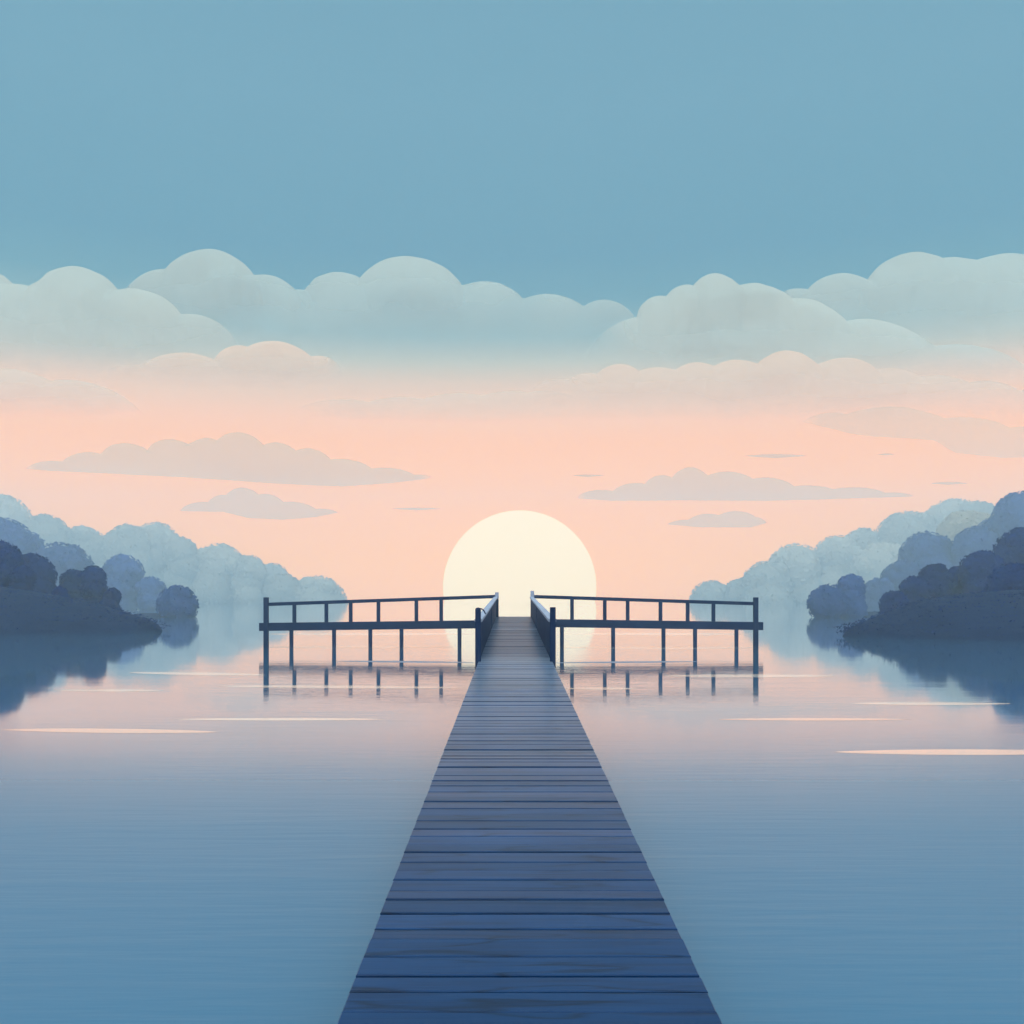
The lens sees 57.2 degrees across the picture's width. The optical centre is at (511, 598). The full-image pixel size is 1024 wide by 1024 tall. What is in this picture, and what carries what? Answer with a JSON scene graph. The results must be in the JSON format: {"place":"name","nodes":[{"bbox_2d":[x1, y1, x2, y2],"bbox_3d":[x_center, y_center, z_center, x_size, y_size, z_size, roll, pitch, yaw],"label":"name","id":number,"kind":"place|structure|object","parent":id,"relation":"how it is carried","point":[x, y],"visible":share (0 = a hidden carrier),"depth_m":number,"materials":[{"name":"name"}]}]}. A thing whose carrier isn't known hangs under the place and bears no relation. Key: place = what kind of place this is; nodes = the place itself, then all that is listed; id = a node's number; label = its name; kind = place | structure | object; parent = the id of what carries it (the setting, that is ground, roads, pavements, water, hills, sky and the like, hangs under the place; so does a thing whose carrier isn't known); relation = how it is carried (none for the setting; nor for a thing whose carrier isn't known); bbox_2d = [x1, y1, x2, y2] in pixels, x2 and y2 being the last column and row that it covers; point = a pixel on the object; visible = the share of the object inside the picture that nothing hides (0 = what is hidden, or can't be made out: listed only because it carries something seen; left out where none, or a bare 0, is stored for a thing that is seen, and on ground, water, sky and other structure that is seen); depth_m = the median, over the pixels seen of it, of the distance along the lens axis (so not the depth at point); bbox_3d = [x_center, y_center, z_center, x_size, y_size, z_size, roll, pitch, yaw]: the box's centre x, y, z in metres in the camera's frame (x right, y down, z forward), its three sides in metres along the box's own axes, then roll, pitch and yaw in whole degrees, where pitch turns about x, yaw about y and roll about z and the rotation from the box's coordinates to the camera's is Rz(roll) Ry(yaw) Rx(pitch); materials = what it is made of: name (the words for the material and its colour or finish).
{"place":"outdoors","nodes":[
{"label":"outdoors","id":0,"kind":"place"},
{"bbox_2d":[0,368,106,394],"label":"cloud","id":1,"kind":"structure","parent":0,"point":[13,381],"depth_m":1196.69,"materials":[{"name":"white"}]},
{"bbox_2d":[0,584,170,634],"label":"bank","id":2,"kind":"structure","parent":0,"point":[25,612],"depth_m":61.07,"materials":[{"name":"blue soil"}]},
{"bbox_2d":[0,539,24,587],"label":"tree","id":3,"kind":"object","parent":2,"relation":"on","point":[11,558],"visible":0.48,"depth_m":69.11,"materials":[{"name":"blue plant"}]},
{"bbox_2d":[21,552,57,593],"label":"tree","id":4,"kind":"object","parent":2,"relation":"on","point":[43,568],"visible":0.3,"depth_m":80.95,"materials":[{"name":"blue plant"}]},
{"bbox_2d":[51,585,68,596],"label":"bush","id":5,"kind":"object","parent":2,"relation":"on","point":[60,590],"visible":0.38,"depth_m":66.71,"materials":[{"name":"blue plant"}]},
{"bbox_2d":[59,569,82,599],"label":"tree","id":6,"kind":"object","parent":2,"relation":"on","point":[69,581],"visible":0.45,"depth_m":84.12,"materials":[{"name":"blue plant"}]},
{"bbox_2d":[77,565,108,603],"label":"tree","id":7,"kind":"object","parent":2,"relation":"on","point":[92,579],"visible":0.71,"depth_m":81.25,"materials":[{"name":"blue plant"}]},
{"bbox_2d":[98,587,121,610],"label":"tree","id":8,"kind":"object","parent":2,"relation":"on","point":[112,597],"visible":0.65,"depth_m":79.42,"materials":[{"name":"blue plant"}]},
{"bbox_2d":[0,266,219,343],"bbox_3d":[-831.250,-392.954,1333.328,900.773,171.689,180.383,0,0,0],"label":"cloud","id":9,"kind":"structure","parent":0,"point":[77,304],"depth_m":1300.05,"materials":[{"name":"white"}]},
{"bbox_2d":[136,613,165,616],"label":"shore","id":10,"kind":"structure","parent":0,"point":[150,614],"depth_m":116.97,"materials":[{"name":"blue plant"}]},
{"bbox_2d":[155,584,199,616],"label":"bush","id":11,"kind":"object","parent":10,"relation":"on","point":[175,600],"visible":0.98,"depth_m":116.29,"materials":[{"name":"blue plant"}]},
{"bbox_2d":[153,341,325,367],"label":"cloud","id":12,"kind":"structure","parent":0,"point":[280,354],"depth_m":1250.16,"materials":[{"name":"white"}]},
{"bbox_2d":[131,249,504,305],"bbox_3d":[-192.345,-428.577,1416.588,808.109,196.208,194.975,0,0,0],"label":"cloud","id":13,"kind":"structure","parent":0,"point":[218,277],"depth_m":1447.28,"materials":[{"name":"white"}]},
{"bbox_2d":[0,603,1023,1023],"bbox_3d":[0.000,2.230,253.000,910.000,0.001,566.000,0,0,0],"label":"water","id":14,"kind":"structure","parent":0,"point":[244,873],"depth_m":10.14,"materials":[{"name":"blue liquid"}]},
{"bbox_2d":[2,728,213,732],"bbox_3d":[-6.816,2.228,15.883,3.812,0.001,0.508,0,0,5],"label":"light streak","id":15,"kind":"object","parent":14,"relation":"on","point":[87,730],"visible":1,"depth_m":15.90,"materials":[{"name":"liquid"}]},
{"bbox_2d":[59,689,162,691],"bbox_3d":[-9.864,2.228,22.930,2.802,0.001,0.649,0,0,0],"label":"light streak","id":16,"kind":"object","parent":14,"relation":"on","point":[116,690],"visible":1,"depth_m":22.86,"materials":[{"name":"liquid"}]},
{"bbox_2d":[102,553,145,609],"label":"tree","id":17,"kind":"object","parent":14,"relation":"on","point":[125,573],"visible":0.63,"depth_m":196.82,"materials":[{"name":"blue plant"}]},
{"bbox_2d":[162,535,199,593],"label":"tree","id":18,"kind":"object","parent":14,"relation":"on","point":[181,561],"visible":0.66,"depth_m":441.51,"materials":[{"name":"blue plant"}]},
{"bbox_2d":[130,672,263,674],"bbox_3d":[-9.414,2.228,28.052,4.511,0.001,1.044,0,0,13],"label":"light streak","id":19,"kind":"object","parent":14,"relation":"on","point":[191,673],"visible":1,"depth_m":28.08,"materials":[{"name":"liquid"}]},
{"bbox_2d":[230,554,267,603],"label":"tree","id":20,"kind":"object","parent":14,"relation":"on","point":[249,573],"visible":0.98,"depth_m":440.86,"materials":[{"name":"blue plant"}]},
{"bbox_2d":[265,562,287,575],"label":"tree","id":21,"kind":"object","parent":14,"relation":"on","point":[273,568],"visible":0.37,"depth_m":500.15,"materials":[{"name":"blue plant"}]},
{"bbox_2d":[261,572,298,602],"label":"tree","id":22,"kind":"object","parent":14,"relation":"on","point":[278,588],"visible":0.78,"depth_m":443.20,"materials":[{"name":"blue plant"}]},
{"bbox_2d":[178,718,381,720],"bbox_3d":[-4.286,2.228,17.399,3.891,0.001,0.359,0,0,0],"label":"light streak","id":23,"kind":"object","parent":14,"relation":"on","point":[278,719],"visible":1,"depth_m":17.36,"materials":[{"name":"liquid"}]},
{"bbox_2d":[225,685,464,687],"bbox_3d":[-4.328,2.228,23.824,6.446,0.001,0.770,0,0,4],"label":"light streak","id":24,"kind":"object","parent":14,"relation":"on","point":[310,686],"visible":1,"depth_m":23.91,"materials":[{"name":"liquid"}]},
{"bbox_2d":[345,661,471,662],"bbox_3d":[-3.817,2.228,33.383,5.046,0.001,0.822,0,0,8],"label":"ripple","id":25,"kind":"object","parent":14,"relation":"on","point":[412,661],"visible":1,"depth_m":33.48,"materials":[{"name":"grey liquid"}]},
{"bbox_2d":[259,591,762,1023],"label":"pier","id":26,"kind":"structure","parent":14,"relation":"in","point":[524,888],"depth_m":5.84,"materials":[{"name":"wood"}]},
{"bbox_2d":[565,687,635,689],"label":"light streak","id":27,"kind":"object","parent":14,"relation":"on","point":[598,688],"visible":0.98,"depth_m":23.37,"materials":[{"name":"liquid"}]},
{"bbox_2d":[558,661,697,662],"bbox_3d":[4.034,2.228,33.157,5.254,0.001,0.812,0,0,-8],"label":"ripple","id":28,"kind":"object","parent":14,"relation":"on","point":[630,662],"visible":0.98,"depth_m":32.96,"materials":[{"name":"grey liquid"}]},
{"bbox_2d":[664,674,833,676],"bbox_3d":[6.913,2.228,27.266,5.104,0.001,1.077,0,0,0],"label":"light streak","id":29,"kind":"object","parent":14,"relation":"on","point":[745,675],"visible":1,"depth_m":27.35,"materials":[{"name":"liquid"}]},
{"bbox_2d":[721,718,908,720],"bbox_3d":[5.614,2.228,17.399,3.574,0.001,0.386,0,0,0],"label":"light streak","id":30,"kind":"object","parent":14,"relation":"on","point":[817,719],"visible":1,"depth_m":17.36,"materials":[{"name":"liquid"}]},
{"bbox_2d":[851,702,1009,704],"bbox_3d":[8.929,2.228,20.029,3.404,0.001,0.581,0,0,0],"label":"light streak","id":31,"kind":"object","parent":14,"relation":"on","point":[929,703],"visible":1,"depth_m":20.02,"materials":[{"name":"liquid"}]},
{"bbox_2d":[839,749,1023,754],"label":"light streak","id":32,"kind":"object","parent":14,"relation":"on","point":[964,752],"visible":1,"depth_m":13.63,"materials":[{"name":"liquid"}]},
{"bbox_2d":[0,0,1023,602],"label":"sky","id":33,"kind":"structure","parent":0,"point":[591,161],"materials":[{"name":"blue"}]},
{"bbox_2d":[443,510,595,602],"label":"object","id":34,"kind":"object","parent":33,"relation":"in","point":[517,556],"visible":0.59,"depth_m":2436.72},
{"bbox_2d":[628,273,920,355],"bbox_3d":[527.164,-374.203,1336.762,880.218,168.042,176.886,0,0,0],"label":"cloud","id":35,"kind":"structure","parent":0,"point":[714,314],"depth_m":1295.34,"materials":[{"name":"white"}]},
{"bbox_2d":[578,350,977,392],"bbox_3d":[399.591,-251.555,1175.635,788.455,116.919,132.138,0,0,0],"label":"cloud","id":36,"kind":"structure","parent":0,"point":[786,369],"depth_m":1199.13,"materials":[{"name":"white"}]},
{"bbox_2d":[864,611,878,616],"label":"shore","id":37,"kind":"structure","parent":0,"point":[873,613],"depth_m":118.28,"materials":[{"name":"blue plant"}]},
{"bbox_2d":[806,583,848,616],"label":"bush","id":38,"kind":"object","parent":37,"relation":"on","point":[825,600],"visible":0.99,"depth_m":114.39,"materials":[{"name":"blue plant"}]},
{"bbox_2d":[835,573,867,616],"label":"bush","id":39,"kind":"object","parent":37,"relation":"on","point":[852,586],"visible":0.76,"depth_m":117.25,"materials":[{"name":"blue plant"}]},
{"bbox_2d":[789,252,1023,310],"bbox_3d":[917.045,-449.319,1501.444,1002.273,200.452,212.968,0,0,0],"label":"cloud","id":40,"kind":"structure","parent":0,"point":[987,283],"depth_m":1540.15,"materials":[{"name":"white"}]},
{"bbox_2d":[827,589,1023,640],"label":"bank","id":41,"kind":"structure","parent":0,"point":[995,615],"depth_m":52.74,"materials":[{"name":"blue soil"}]},
{"bbox_2d":[918,563,955,598],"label":"tree","id":42,"kind":"object","parent":41,"relation":"on","point":[939,577],"visible":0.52,"depth_m":80.82,"materials":[{"name":"blue plant"}]},
{"bbox_2d":[948,566,962,594],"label":"tree","id":43,"kind":"object","parent":41,"relation":"on","point":[956,587],"visible":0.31,"depth_m":84.08,"materials":[{"name":"blue plant"}]},
{"bbox_2d":[957,549,1006,593],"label":"tree","id":44,"kind":"object","parent":41,"relation":"on","point":[976,568],"visible":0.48,"depth_m":80.88,"materials":[{"name":"blue plant"}]},
{"bbox_2d":[984,562,1023,591],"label":"tree","id":45,"kind":"object","parent":41,"relation":"on","point":[1009,576],"visible":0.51,"depth_m":63.05,"materials":[{"name":"blue plant"}]},
{"bbox_2d":[992,527,1023,563],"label":"tree","id":46,"kind":"object","parent":41,"relation":"on","point":[1009,547],"visible":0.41,"depth_m":86.62,"materials":[{"name":"blue plant"}]},
{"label":"hill","id":47,"kind":"structure","parent":0,"visible":0},
{"bbox_2d":[0,493,30,524],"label":"tree","id":48,"kind":"object","parent":47,"relation":"on","point":[11,507],"visible":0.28,"depth_m":449.48,"materials":[{"name":"blue plant"}]},
{"bbox_2d":[20,513,75,547],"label":"tree","id":49,"kind":"object","parent":47,"relation":"on","point":[48,528],"visible":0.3,"depth_m":439.85,"materials":[{"name":"blue plant"}]},
{"bbox_2d":[70,525,103,567],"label":"tree","id":50,"kind":"object","parent":47,"relation":"on","point":[88,539],"visible":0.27,"depth_m":454.79,"materials":[{"name":"blue plant"}]},
{"bbox_2d":[100,522,157,577],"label":"tree","id":51,"kind":"object","parent":47,"relation":"on","point":[129,540],"visible":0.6,"depth_m":442.80,"materials":[{"name":"blue plant"}]},
{"bbox_2d":[140,521,179,580],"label":"tree","id":52,"kind":"object","parent":47,"relation":"on","point":[159,534],"visible":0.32,"depth_m":451.99,"materials":[{"name":"blue plant"}]},
{"bbox_2d":[191,543,241,603],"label":"tree","id":53,"kind":"object","parent":47,"relation":"on","point":[211,581],"visible":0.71,"depth_m":444.50,"materials":[{"name":"blue plant"}]},
{"bbox_2d":[292,575,347,603],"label":"tree","id":54,"kind":"object","parent":47,"relation":"on","point":[311,588],"visible":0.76,"depth_m":444.97,"materials":[{"name":"blue plant"}]},
{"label":"shore","id":55,"kind":"structure","parent":0,"visible":0},
{"bbox_2d":[0,517,37,553],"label":"tree","id":56,"kind":"object","parent":55,"relation":"on","point":[13,533],"visible":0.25,"depth_m":197.63,"materials":[{"name":"blue plant"}]},
{"bbox_2d":[30,532,44,550],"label":"tree","id":57,"kind":"object","parent":55,"relation":"on","point":[39,541],"visible":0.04,"depth_m":203.35,"materials":[{"name":"blue plant"}]},
{"bbox_2d":[29,541,94,597],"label":"tree","id":58,"kind":"object","parent":55,"relation":"on","point":[68,556],"visible":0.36,"depth_m":193.67,"materials":[{"name":"blue plant"}]},
{"bbox_2d":[133,576,165,609],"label":"tree","id":59,"kind":"object","parent":55,"relation":"on","point":[148,590],"visible":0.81,"depth_m":193.46,"materials":[{"name":"blue plant"}]},
{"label":"hill","id":60,"kind":"structure","parent":0,"visible":0},
{"bbox_2d":[689,580,727,603],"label":"tree","id":61,"kind":"object","parent":60,"relation":"on","point":[713,590],"visible":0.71,"depth_m":454.06,"materials":[{"name":"blue plant"}]},
{"bbox_2d":[723,577,745,601],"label":"tree","id":62,"kind":"object","parent":60,"relation":"on","point":[735,590],"visible":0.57,"depth_m":449.06,"materials":[{"name":"blue plant"}]},
{"bbox_2d":[741,560,795,603],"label":"tree","id":63,"kind":"object","parent":60,"relation":"on","point":[766,582],"visible":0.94,"depth_m":439.31,"materials":[{"name":"blue plant"}]},
{"bbox_2d":[769,543,823,603],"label":"tree","id":64,"kind":"object","parent":60,"relation":"on","point":[804,565],"visible":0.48,"depth_m":443.76,"materials":[{"name":"blue plant"}]},
{"bbox_2d":[815,535,861,588],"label":"tree","id":65,"kind":"object","parent":60,"relation":"on","point":[836,554],"visible":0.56,"depth_m":442.63,"materials":[{"name":"blue plant"}]},
{"bbox_2d":[845,527,880,549],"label":"tree","id":66,"kind":"object","parent":60,"relation":"on","point":[862,537],"visible":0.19,"depth_m":453.81,"materials":[{"name":"blue plant"}]},
{"bbox_2d":[848,542,902,583],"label":"tree","id":67,"kind":"object","parent":60,"relation":"on","point":[871,561],"visible":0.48,"depth_m":418.59,"materials":[{"name":"blue plant"}]},
{"bbox_2d":[876,510,937,545],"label":"tree","id":68,"kind":"object","parent":60,"relation":"on","point":[899,528],"visible":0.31,"depth_m":445.13,"materials":[{"name":"blue plant"}]},
{"bbox_2d":[926,498,971,526],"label":"tree","id":69,"kind":"object","parent":60,"relation":"on","point":[941,511],"visible":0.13,"depth_m":452.90,"materials":[{"name":"blue plant"}]},
{"bbox_2d":[935,510,991,540],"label":"tree","id":70,"kind":"object","parent":60,"relation":"on","point":[952,525],"visible":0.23,"depth_m":285.56,"materials":[{"name":"blue plant"}]},
{"bbox_2d":[953,500,994,514],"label":"tree","id":71,"kind":"object","parent":60,"relation":"on","point":[982,506],"visible":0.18,"depth_m":442.52,"materials":[{"name":"blue plant"}]},
{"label":"shore","id":72,"kind":"structure","parent":0,"visible":0},
{"bbox_2d":[864,577,896,609],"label":"tree","id":73,"kind":"object","parent":72,"relation":"on","point":[876,589],"visible":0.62,"depth_m":193.75,"materials":[{"name":"blue plant"}]},
{"bbox_2d":[878,590,909,614],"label":"tree","id":74,"kind":"object","parent":72,"relation":"on","point":[889,599],"visible":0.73,"depth_m":77.23,"materials":[{"name":"blue plant"}]},
{"bbox_2d":[880,560,921,589],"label":"tree","id":75,"kind":"object","parent":72,"relation":"on","point":[897,572],"visible":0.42,"depth_m":196.94,"materials":[{"name":"blue plant"}]},
{"bbox_2d":[898,575,933,602],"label":"tree","id":76,"kind":"object","parent":72,"relation":"on","point":[914,587],"visible":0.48,"depth_m":79.05,"materials":[{"name":"blue plant"}]},
{"bbox_2d":[898,530,952,569],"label":"tree","id":77,"kind":"object","parent":72,"relation":"on","point":[922,549],"visible":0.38,"depth_m":205.95,"materials":[{"name":"blue plant"}]},
{"bbox_2d":[949,525,999,565],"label":"tree","id":78,"kind":"object","parent":72,"relation":"on","point":[971,540],"visible":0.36,"depth_m":201.15,"materials":[{"name":"blue plant"}]},
{"bbox_2d":[979,516,992,529],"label":"tree","id":79,"kind":"object","parent":72,"relation":"on","point":[985,522],"visible":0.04,"depth_m":206.15,"materials":[{"name":"blue plant"}]},
{"bbox_2d":[988,490,1023,538],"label":"tree","id":80,"kind":"object","parent":72,"relation":"on","point":[1008,512],"visible":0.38,"depth_m":199.52,"materials":[{"name":"blue plant"}]}
]}

